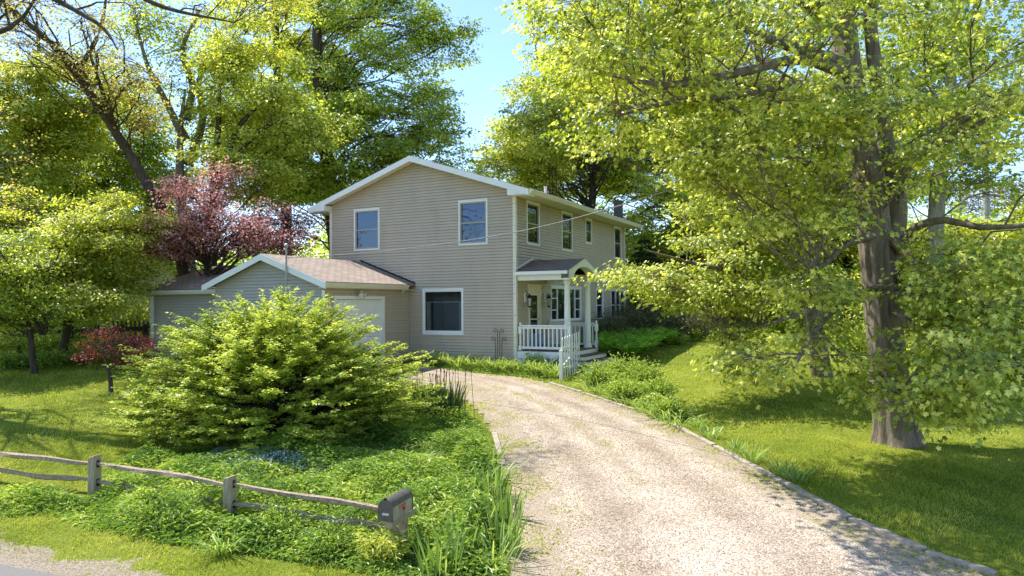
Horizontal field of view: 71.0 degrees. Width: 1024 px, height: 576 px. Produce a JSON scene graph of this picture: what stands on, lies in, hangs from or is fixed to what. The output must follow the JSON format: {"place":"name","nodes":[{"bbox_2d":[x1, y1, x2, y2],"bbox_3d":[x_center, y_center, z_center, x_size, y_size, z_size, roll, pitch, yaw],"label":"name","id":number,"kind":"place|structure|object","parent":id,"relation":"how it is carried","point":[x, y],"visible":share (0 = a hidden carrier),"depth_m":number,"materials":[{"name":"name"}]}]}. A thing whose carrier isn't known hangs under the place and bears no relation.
{"place":"outdoors","nodes":[
{"label":"outdoors","id":0,"kind":"place"},
{"bbox_2d":[0,564,57,575],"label":"road","id":1,"kind":"structure","parent":0,"point":[5,570],"depth_m":8.79,"materials":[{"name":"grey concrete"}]},
{"bbox_2d":[0,305,1023,575],"bbox_3d":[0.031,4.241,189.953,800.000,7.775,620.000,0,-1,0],"label":"lawn","id":2,"kind":"structure","parent":0,"point":[30,559],"depth_m":13.27,"materials":[{"name":"plant"}]},
{"bbox_2d":[0,328,25,354],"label":"bush","id":3,"kind":"object","parent":2,"relation":"on","point":[7,343],"visible":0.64,"depth_m":27.12,"materials":[{"name":"green plant"}]},
{"bbox_2d":[0,349,38,368],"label":"bush","id":4,"kind":"object","parent":2,"relation":"on","point":[12,360],"visible":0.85,"depth_m":24.61,"materials":[{"name":"green plant"}]},
{"bbox_2d":[1,322,85,355],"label":"bush","id":5,"kind":"object","parent":2,"relation":"on","point":[45,344],"visible":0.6,"depth_m":26.90,"materials":[{"name":"green plant"}]},
{"bbox_2d":[0,218,88,373],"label":"maple tree","id":6,"kind":"object","parent":2,"relation":"on","point":[22,308],"visible":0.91,"depth_m":22.85,"materials":[{"name":"green plant"}]},
{"bbox_2d":[21,349,87,367],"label":"bush","id":7,"kind":"object","parent":2,"relation":"on","point":[48,359],"visible":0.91,"depth_m":24.75,"materials":[{"name":"green plant"}]},
{"bbox_2d":[2,324,146,352],"bbox_3d":[-18.302,2.194,28.947,6.534,1.410,0.203,0,-1,-18],"label":"rail fence","id":8,"kind":"object","parent":2,"relation":"on","point":[88,331],"visible":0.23,"depth_m":29.10,"materials":[{"name":"brown wood"}]},
{"bbox_2d":[24,309,125,345],"bbox_3d":[-18.684,1.024,30.757,4.526,3.176,5.086,0,-1,0],"label":"bush","id":9,"kind":"object","parent":2,"relation":"on","point":[79,326],"visible":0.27,"depth_m":30.35,"materials":[{"name":"green plant"}]},
{"bbox_2d":[0,10,153,343],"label":"maple tree","id":10,"kind":"object","parent":2,"relation":"on","point":[60,128],"visible":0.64,"depth_m":30.29,"materials":[{"name":"green plant"}]},
{"bbox_2d":[51,340,106,361],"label":"bush","id":11,"kind":"object","parent":2,"relation":"on","point":[76,350],"visible":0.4,"depth_m":25.73,"materials":[{"name":"green plant"}]},
{"bbox_2d":[1,254,177,328],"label":"tree","id":12,"kind":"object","parent":2,"relation":"on","point":[172,276],"depth_m":38.74,"materials":[{"name":"plant"}]},
{"bbox_2d":[0,0,189,276],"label":"maple tree","id":13,"kind":"object","parent":2,"relation":"on","point":[100,105],"visible":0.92,"depth_m":26.29,"materials":[{"name":"green plant"}]},
{"bbox_2d":[0,183,196,352],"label":"maple tree","id":14,"kind":"object","parent":2,"relation":"on","point":[95,284],"visible":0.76,"depth_m":25.39,"materials":[{"name":"green plant"}]},
{"bbox_2d":[72,325,132,357],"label":"bush","id":15,"kind":"object","parent":2,"relation":"on","point":[101,338],"visible":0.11,"depth_m":27.17,"materials":[{"name":"red plant"}]},
{"bbox_2d":[2,74,217,280],"bbox_3d":[-21.953,-4.539,38.307,12.157,14.195,8.402,-1,-1,22],"label":"maple tree","id":16,"kind":"object","parent":2,"relation":"on","point":[122,174],"visible":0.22,"depth_m":37.29,"materials":[{"name":"green plant"}]},
{"bbox_2d":[69,324,165,395],"bbox_3d":[-11.014,1.994,20.015,2.372,1.981,2.330,1,-2,-38],"label":"red maple","id":17,"kind":"object","parent":2,"relation":"on","point":[129,341],"visible":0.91,"depth_m":19.86,"materials":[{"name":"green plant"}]},
{"bbox_2d":[81,278,166,339],"bbox_3d":[-16.630,0.973,31.293,4.356,3.211,3.894,-1,-1,21],"label":"bush","id":18,"kind":"object","parent":2,"relation":"on","point":[141,309],"visible":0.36,"depth_m":30.86,"materials":[{"name":"green plant"}]},
{"bbox_2d":[94,332,158,363],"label":"bush","id":19,"kind":"object","parent":2,"relation":"on","point":[109,358],"visible":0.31,"depth_m":25.72,"materials":[{"name":"red plant"}]},
{"bbox_2d":[113,321,149,343],"bbox_3d":[-15.420,2.004,29.034,1.470,1.350,0.070,0,-1,-3],"label":"picket fence","id":20,"kind":"object","parent":2,"relation":"on","point":[138,327],"visible":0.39,"depth_m":29.02,"materials":[{"name":"brown wood"}]},
{"bbox_2d":[0,0,316,222],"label":"maple tree","id":21,"kind":"object","parent":2,"relation":"on","point":[17,21],"visible":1,"depth_m":18.11,"materials":[{"name":"green plant"}]},
{"bbox_2d":[103,487,216,536],"bbox_3d":[-4.952,3.157,10.036,1.343,0.626,1.511,0,-1,0],"label":"leafy bush","id":22,"kind":"object","parent":2,"relation":"on","point":[155,521],"visible":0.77,"depth_m":9.97,"materials":[{"name":"green plant"}]},
{"bbox_2d":[65,0,280,272],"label":"spare tree","id":23,"kind":"object","parent":2,"relation":"on","point":[179,124],"visible":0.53,"depth_m":32.69,"materials":[{"name":"green plant"}]},
{"bbox_2d":[0,452,387,528],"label":"split rail fence","id":24,"kind":"object","parent":2,"relation":"on","point":[230,484],"visible":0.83,"depth_m":10.83,"materials":[{"name":"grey wood"}]},
{"bbox_2d":[118,155,329,276],"bbox_3d":[-11.189,-1.350,27.822,8.178,7.746,5.232,0,-1,0],"label":"plum tree","id":25,"kind":"object","parent":2,"relation":"on","point":[245,233],"visible":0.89,"depth_m":27.30,"materials":[{"name":"purple plant"}]},
{"bbox_2d":[186,525,264,556],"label":"lily clump","id":26,"kind":"object","parent":2,"relation":"on","point":[217,551],"visible":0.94,"depth_m":9.30,"materials":[{"name":"plant"}]},
{"bbox_2d":[104,484,385,572],"bbox_3d":[-4.027,3.233,9.923,5.416,0.752,1.154,-1,-1,23],"label":"tall ground cover","id":27,"kind":"object","parent":2,"relation":"on","point":[139,496],"visible":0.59,"depth_m":9.72,"materials":[{"name":"green plant"}]},
{"bbox_2d":[0,385,505,575],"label":"ground cover","id":28,"kind":"object","parent":2,"relation":"on","point":[186,463],"visible":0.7,"depth_m":11.55,"materials":[{"name":"green plant"}]},
{"bbox_2d":[166,0,353,265],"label":"maple tree","id":29,"kind":"object","parent":2,"relation":"on","point":[231,62],"visible":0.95,"depth_m":30.54,"materials":[{"name":"green plant"}]},
{"bbox_2d":[180,446,354,484],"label":"forget me nots","id":30,"kind":"object","parent":2,"relation":"on","point":[273,453],"visible":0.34,"depth_m":12.93,"materials":[{"name":"blue plant"}]},
{"bbox_2d":[88,285,447,450],"bbox_3d":[-5.114,1.571,15.469,7.480,3.273,5.529,0,-1,0],"label":"spreading shrub","id":31,"kind":"object","parent":2,"relation":"on","point":[311,376],"visible":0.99,"depth_m":14.47,"materials":[{"name":"green plant"}]},
{"bbox_2d":[234,494,323,542],"bbox_3d":[-3.143,3.175,9.929,1.098,0.635,1.252,0,-1,0],"label":"leafy bush","id":32,"kind":"object","parent":2,"relation":"on","point":[280,518],"visible":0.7,"depth_m":9.84,"materials":[{"name":"green plant"}]},
{"bbox_2d":[185,0,396,255],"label":"maple tree","id":33,"kind":"object","parent":2,"relation":"on","point":[303,40],"visible":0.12,"depth_m":42.44,"materials":[{"name":"green plant"}]},
{"bbox_2d":[289,515,371,559],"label":"leafy bush","id":34,"kind":"object","parent":2,"relation":"on","point":[322,543],"visible":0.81,"depth_m":9.27,"materials":[{"name":"green plant"}]},
{"bbox_2d":[187,0,489,258],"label":"maple tree","id":35,"kind":"object","parent":2,"relation":"on","point":[323,182],"visible":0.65,"depth_m":37.40,"materials":[{"name":"green plant"}]},
{"bbox_2d":[351,525,414,567],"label":"variegated bush","id":36,"kind":"object","parent":2,"relation":"on","point":[391,549],"visible":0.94,"depth_m":9.00,"materials":[{"name":"yellow plant"}]},
{"bbox_2d":[141,155,642,373],"label":"house","id":37,"kind":"structure","parent":2,"relation":"on","point":[470,295],"depth_m":25.31,"materials":[{"name":"beige plastic"}]},
{"bbox_2d":[337,299,380,363],"bbox_3d":[-5.040,1.608,23.456,0.090,2.479,2.378,-1,-2,27],"label":"garage door","id":38,"kind":"structure","parent":37,"relation":"in","point":[368,307],"depth_m":23.75,"materials":[{"name":"white paint"}]},
{"bbox_2d":[353,207,379,250],"bbox_3d":[-5.426,-2.195,26.857,1.230,1.570,0.110,-1,-2,27],"label":"window","id":39,"kind":"structure","parent":37,"relation":"in","point":[366,220],"depth_m":26.88,"materials":[{"name":"white paint"}]},
{"bbox_2d":[422,288,463,334],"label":"window","id":40,"kind":"structure","parent":37,"relation":"in","point":[453,297],"depth_m":26.59,"materials":[{"name":"white paint"}]},
{"bbox_2d":[458,198,487,245],"bbox_3d":[-1.339,-2.274,24.799,1.195,1.570,0.110,-1,-2,27],"label":"window","id":41,"kind":"structure","parent":37,"relation":"in","point":[473,213],"depth_m":24.82,"materials":[{"name":"white paint"}]},
{"bbox_2d":[526,200,539,245],"bbox_3d":[0.732,-2.273,25.299,0.110,1.530,1.110,-1,-2,27],"label":"window","id":42,"kind":"structure","parent":37,"relation":"in","point":[533,208],"depth_m":25.36,"materials":[{"name":"white paint"}]},
{"bbox_2d":[529,291,538,334],"bbox_3d":[0.783,1.097,25.252,0.112,1.999,0.868,-1,-2,27],"label":"door","id":43,"kind":"structure","parent":37,"relation":"in","point":[534,310],"depth_m":25.35,"materials":[{"name":"beige paint"}]},
{"bbox_2d":[550,285,581,321],"bbox_3d":[2.107,0.605,27.921,0.110,1.350,3.110,-1,-2,27],"label":"window","id":44,"kind":"structure","parent":37,"relation":"in","point":[557,292],"depth_m":27.65,"materials":[{"name":"white paint"}]},
{"bbox_2d":[561,210,572,251],"bbox_3d":[2.138,-2.212,28.090,0.110,1.530,1.140,-1,-2,27],"label":"window","id":45,"kind":"structure","parent":37,"relation":"in","point":[567,226],"depth_m":28.17,"materials":[{"name":"white paint"}]},
{"bbox_2d":[595,288,603,319],"bbox_3d":[3.817,0.693,31.307,0.110,1.390,0.960,-1,-2,27],"label":"window","id":46,"kind":"structure","parent":37,"relation":"in","point":[599,302],"depth_m":31.40,"materials":[{"name":"white paint"}]},
{"bbox_2d":[614,226,621,259],"bbox_3d":[4.942,-2.105,33.646,0.110,1.530,1.050,-1,-2,27],"label":"window","id":47,"kind":"structure","parent":37,"relation":"in","point":[617,230],"depth_m":33.75,"materials":[{"name":"white paint"}]},
{"bbox_2d":[610,289,625,318],"bbox_3d":[4.954,0.739,33.560,0.110,1.390,2.170,-1,-2,27],"label":"window","id":48,"kind":"structure","parent":37,"relation":"in","point":[615,295],"depth_m":33.46,"materials":[{"name":"white paint"}]},
{"bbox_2d":[292,57,1023,257],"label":"service cable","id":49,"kind":"object","parent":37,"relation":"attached to","point":[681,186],"visible":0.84,"depth_m":14.09,"materials":[{"name":"rubber"}]},
{"bbox_2d":[370,416,422,442],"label":"leafy bush","id":50,"kind":"object","parent":2,"relation":"on","point":[407,428],"visible":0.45,"depth_m":14.81,"materials":[{"name":"green plant"}]},
{"bbox_2d":[386,508,415,546],"bbox_3d":[-1.466,3.295,9.491,0.100,0.920,0.700,-1,-1,18],"label":"mailbox post","id":51,"kind":"object","parent":2,"relation":"on","point":[401,521],"visible":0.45,"depth_m":9.47,"materials":[{"name":"wood"}]},
{"bbox_2d":[378,488,412,521],"bbox_3d":[-1.511,2.816,9.351,0.226,0.301,0.606,-1,-1,18],"label":"mailbox","id":52,"kind":"object","parent":51,"relation":"on","point":[395,506],"visible":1,"depth_m":9.18,"materials":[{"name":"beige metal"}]},
{"bbox_2d":[378,498,392,521],"bbox_3d":[-1.604,2.810,9.080,0.212,0.301,0.035,-1,-1,18],"label":"door","id":53,"kind":"structure","parent":52,"relation":"in","point":[385,507],"depth_m":9.08,"materials":[{"name":"black paint"}]},
{"bbox_2d":[350,505,471,547],"bbox_3d":[-1.162,3.198,9.630,1.953,0.563,1.570,0,-1,0],"label":"lily clump","id":54,"kind":"object","parent":2,"relation":"on","point":[407,541],"visible":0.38,"depth_m":9.58,"materials":[{"name":"plant"}]},
{"bbox_2d":[409,367,451,421],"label":"iris clump","id":55,"kind":"object","parent":2,"relation":"on","point":[443,398],"visible":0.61,"depth_m":16.38,"materials":[{"name":"plant"}]},
{"bbox_2d":[406,468,466,493],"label":"leafy bush","id":56,"kind":"object","parent":2,"relation":"on","point":[443,476],"visible":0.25,"depth_m":11.76,"materials":[{"name":"green plant"}]},
{"bbox_2d":[412,522,470,575],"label":"iris clump","id":57,"kind":"object","parent":2,"relation":"on","point":[446,550],"visible":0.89,"depth_m":8.66,"materials":[{"name":"plant"}]},
{"bbox_2d":[425,368,474,420],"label":"iris clump","id":58,"kind":"object","parent":2,"relation":"on","point":[460,403],"visible":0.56,"depth_m":16.59,"materials":[{"name":"plant"}]},
{"bbox_2d":[428,509,482,553],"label":"iris clump","id":59,"kind":"object","parent":2,"relation":"on","point":[444,532],"visible":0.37,"depth_m":9.11,"materials":[{"name":"plant"}]},
{"bbox_2d":[416,428,509,575],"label":"tall ground cover","id":60,"kind":"object","parent":2,"relation":"on","point":[470,443],"visible":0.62,"depth_m":9.60,"materials":[{"name":"green plant"}]},
{"bbox_2d":[471,460,512,499],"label":"iris clump","id":61,"kind":"object","parent":2,"relation":"on","point":[499,476],"visible":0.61,"depth_m":11.36,"materials":[{"name":"plant"}]},
{"bbox_2d":[418,357,566,377],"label":"bed plants","id":62,"kind":"object","parent":2,"relation":"on","point":[486,368],"visible":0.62,"depth_m":23.21,"materials":[{"name":"green plant"}]},
{"bbox_2d":[443,514,545,573],"bbox_3d":[-0.286,3.236,9.118,1.291,0.598,1.754,-1,-2,35],"label":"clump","id":63,"kind":"object","parent":2,"relation":"on","point":[502,551],"visible":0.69,"depth_m":9.01,"materials":[{"name":"plant"}]},
{"bbox_2d":[473,501,528,554],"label":"iris clump","id":64,"kind":"object","parent":2,"relation":"on","point":[514,534],"visible":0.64,"depth_m":9.47,"materials":[{"name":"plant"}]},
{"bbox_2d":[486,480,529,522],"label":"iris clump","id":65,"kind":"object","parent":2,"relation":"on","point":[508,507],"visible":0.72,"depth_m":10.52,"materials":[{"name":"plant"}]},
{"bbox_2d":[34,191,1023,299],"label":"woodland","id":66,"kind":"object","parent":2,"relation":"on","point":[320,248],"depth_m":62.04,"materials":[{"name":"green plant"}]},
{"bbox_2d":[531,359,568,378],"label":"lily clump","id":67,"kind":"object","parent":2,"relation":"on","point":[555,374],"visible":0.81,"depth_m":22.06,"materials":[{"name":"plant"}]},
{"bbox_2d":[559,331,579,380],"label":"picket gate","id":68,"kind":"structure","parent":2,"relation":"on","point":[562,364],"depth_m":22.32,"materials":[{"name":"white paint"}]},
{"bbox_2d":[457,30,715,266],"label":"maple tree","id":69,"kind":"object","parent":2,"relation":"on","point":[529,151],"visible":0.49,"depth_m":40.43,"materials":[{"name":"green plant"}]},
{"bbox_2d":[574,359,626,386],"bbox_3d":[2.475,2.461,20.426,1.694,0.915,1.443,0,-1,0],"label":"leafy mound","id":70,"kind":"object","parent":2,"relation":"on","point":[598,374],"visible":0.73,"depth_m":20.31,"materials":[{"name":"green plant"}]},
{"bbox_2d":[591,334,625,355],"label":"fern","id":71,"kind":"object","parent":2,"relation":"on","point":[604,344],"visible":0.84,"depth_m":25.27,"materials":[{"name":"plant"}]},
{"bbox_2d":[591,310,640,345],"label":"yew bush","id":72,"kind":"object","parent":2,"relation":"on","point":[603,326],"visible":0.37,"depth_m":28.89,"materials":[{"name":"green plant"}]},
{"bbox_2d":[595,351,645,377],"bbox_3d":[3.267,2.376,21.275,1.627,1.028,1.728,0,-1,0],"label":"leafy mound","id":73,"kind":"object","parent":2,"relation":"on","point":[618,366],"visible":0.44,"depth_m":21.27,"materials":[{"name":"green plant"}]},
{"bbox_2d":[597,374,652,400],"bbox_3d":[2.905,2.636,18.730,1.421,0.768,1.382,0,-1,0],"label":"leafy mound","id":74,"kind":"object","parent":2,"relation":"on","point":[625,388],"visible":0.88,"depth_m":18.54,"materials":[{"name":"green plant"}]},
{"bbox_2d":[609,337,650,357],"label":"fern","id":75,"kind":"object","parent":2,"relation":"on","point":[629,348],"visible":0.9,"depth_m":24.93,"materials":[{"name":"plant"}]},
{"bbox_2d":[586,365,680,420],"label":"bed plants","id":76,"kind":"object","parent":2,"relation":"on","point":[612,378],"visible":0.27,"depth_m":18.31,"materials":[{"name":"green plant"}]},
{"bbox_2d":[600,297,668,333],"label":"yew bush","id":77,"kind":"object","parent":2,"relation":"on","point":[635,319],"visible":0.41,"depth_m":30.02,"materials":[{"name":"green plant"}]},
{"bbox_2d":[620,335,661,355],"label":"fern","id":78,"kind":"object","parent":2,"relation":"on","point":[644,349],"visible":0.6,"depth_m":25.54,"materials":[{"name":"plant"}]},
{"bbox_2d":[502,0,781,281],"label":"maple tree","id":79,"kind":"object","parent":2,"relation":"on","point":[615,192],"visible":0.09,"depth_m":45.39,"materials":[{"name":"green plant"}]},
{"bbox_2d":[609,293,675,327],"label":"yew bush","id":80,"kind":"object","parent":2,"relation":"on","point":[641,306],"visible":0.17,"depth_m":31.73,"materials":[{"name":"green plant"}]},
{"bbox_2d":[618,355,671,382],"bbox_3d":[3.839,2.427,20.494,1.488,1.021,1.466,0,-2,-25],"label":"leafy mound","id":81,"kind":"object","parent":2,"relation":"on","point":[641,374],"visible":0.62,"depth_m":20.39,"materials":[{"name":"green plant"}]},
{"bbox_2d":[626,235,675,313],"bbox_3d":[7.082,-0.156,38.523,5.236,5.380,5.104,0,-1,0],"label":"spruce tree","id":82,"kind":"object","parent":2,"relation":"on","point":[641,256],"visible":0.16,"depth_m":38.24,"materials":[{"name":"green plant"}]},
{"bbox_2d":[634,374,683,399],"bbox_3d":[3.784,2.629,18.670,1.443,0.777,1.263,-1,-1,16],"label":"leafy mound","id":83,"kind":"object","parent":2,"relation":"on","point":[662,387],"visible":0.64,"depth_m":18.54,"materials":[{"name":"green plant"}]},
{"bbox_2d":[649,394,696,419],"bbox_3d":[3.763,2.818,16.802,1.105,0.618,0.976,-2,-2,38],"label":"leafy mound","id":84,"kind":"object","parent":2,"relation":"on","point":[675,406],"visible":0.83,"depth_m":16.67,"materials":[{"name":"green plant"}]},
{"bbox_2d":[642,303,714,342],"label":"yew bush","id":85,"kind":"object","parent":2,"relation":"on","point":[682,326],"visible":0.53,"depth_m":30.40,"materials":[{"name":"green plant"}]},
{"bbox_2d":[640,408,721,427],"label":"lily clump","id":86,"kind":"object","parent":2,"relation":"on","point":[678,421],"visible":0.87,"depth_m":16.13,"materials":[{"name":"plant"}]},
{"bbox_2d":[665,304,728,336],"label":"yew bush","id":87,"kind":"object","parent":2,"relation":"on","point":[704,327],"visible":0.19,"depth_m":32.09,"materials":[{"name":"green plant"}]},
{"bbox_2d":[625,193,779,319],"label":"maple tree","id":88,"kind":"object","parent":2,"relation":"on","point":[669,226],"visible":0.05,"depth_m":43.39,"materials":[{"name":"green plant"}]},
{"bbox_2d":[718,435,752,453],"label":"grass lily","id":89,"kind":"object","parent":2,"relation":"on","point":[734,446],"depth_m":13.90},
{"bbox_2d":[713,445,776,478],"bbox_3d":[4.251,3.197,13.223,0.125,0.195,2.161,0,-1,-11],"label":"edging stone","id":90,"kind":"object","parent":2,"relation":"on","point":[748,463],"visible":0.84,"depth_m":13.08,"materials":[{"name":"stone"}]},
{"bbox_2d":[729,442,771,462],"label":"grass lily","id":91,"kind":"object","parent":2,"relation":"on","point":[760,455],"depth_m":13.30,"materials":[{"name":"plant"}]},
{"bbox_2d":[572,0,945,377],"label":"maple tree","id":92,"kind":"object","parent":2,"relation":"on","point":[729,292],"visible":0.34,"depth_m":18.64,"materials":[{"name":"green plant"}]},
{"bbox_2d":[495,0,1023,450],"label":"maple tree","id":93,"kind":"object","parent":2,"relation":"on","point":[895,394],"visible":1,"depth_m":12.23,"materials":[{"name":"green plant"}]},
{"bbox_2d":[756,455,799,475],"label":"grass lily","id":94,"kind":"object","parent":2,"relation":"on","point":[784,466],"depth_m":12.52,"materials":[{"name":"plant"}]},
{"bbox_2d":[744,305,824,332],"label":"bush","id":95,"kind":"object","parent":2,"relation":"on","point":[780,326],"visible":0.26,"depth_m":33.41,"materials":[{"name":"green plant"}]},
{"bbox_2d":[772,463,817,483],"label":"grass lily","id":96,"kind":"object","parent":2,"relation":"on","point":[794,475],"depth_m":12.12,"materials":[{"name":"plant"}]},
{"bbox_2d":[773,477,852,518],"bbox_3d":[4.660,3.270,11.224,0.120,0.207,1.845,0,-1,-13],"label":"edging stone","id":97,"kind":"object","parent":2,"relation":"on","point":[829,505],"visible":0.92,"depth_m":11.02,"materials":[{"name":"stone"}]},
{"bbox_2d":[710,196,948,326],"bbox_3d":[15.693,-2.341,35.591,11.548,9.249,11.223,0,-1,0],"label":"maple tree","id":98,"kind":"object","parent":2,"relation":"on","point":[847,255],"visible":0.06,"depth_m":34.71,"materials":[{"name":"green plant"}]},
{"bbox_2d":[825,316,866,353],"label":"bush","id":99,"kind":"object","parent":2,"relation":"on","point":[855,346],"visible":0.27,"depth_m":26.90,"materials":[{"name":"green plant"}]},
{"bbox_2d":[848,517,926,551],"bbox_3d":[5.070,3.343,9.738,0.122,0.149,1.175,0,-1,-21],"label":"edging stone","id":100,"kind":"object","parent":2,"relation":"on","point":[896,537],"visible":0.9,"depth_m":9.64,"materials":[{"name":"stone"}]},
{"bbox_2d":[829,0,1023,349],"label":"maple tree","id":101,"kind":"object","parent":2,"relation":"on","point":[938,209],"visible":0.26,"depth_m":26.92,"materials":[{"name":"green plant"}]},
{"bbox_2d":[852,203,1023,320],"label":"maple tree","id":102,"kind":"object","parent":2,"relation":"on","point":[970,236],"visible":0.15,"depth_m":31.86,"materials":[{"name":"green plant"}]},
{"bbox_2d":[925,549,997,575],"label":"edging stone","id":103,"kind":"object","parent":2,"relation":"on","point":[975,567],"visible":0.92,"depth_m":8.76,"materials":[{"name":"stone"}]},
{"bbox_2d":[920,175,1010,219],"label":"bare tree","id":104,"kind":"object","parent":2,"relation":"on","point":[970,205],"visible":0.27,"depth_m":65.50,"materials":[{"name":"grey plant"}]},
{"bbox_2d":[955,177,1023,223],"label":"bare tree","id":105,"kind":"object","parent":2,"relation":"on","point":[1016,183],"visible":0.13,"depth_m":64.25,"materials":[{"name":"grey plant"}]},
{"bbox_2d":[982,133,1001,219],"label":"utility pole","id":106,"kind":"object","parent":2,"relation":"on","point":[986,205],"visible":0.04,"depth_m":46.00,"materials":[{"name":"grey wood"}]},
{"bbox_2d":[0,0,1023,271],"label":"sky","id":107,"kind":"structure","parent":0,"point":[498,63],"materials":[{"name":"blue"}]},
{"bbox_2d":[369,366,988,575],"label":"driveway","id":108,"kind":"structure","parent":0,"point":[687,551],"depth_m":10.93,"materials":[{"name":"gravel"}]},
{"bbox_2d":[381,366,996,575],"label":"weeds","id":109,"kind":"object","parent":108,"relation":"on","point":[498,423],"visible":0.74,"depth_m":12.31,"materials":[{"name":"green plant"}]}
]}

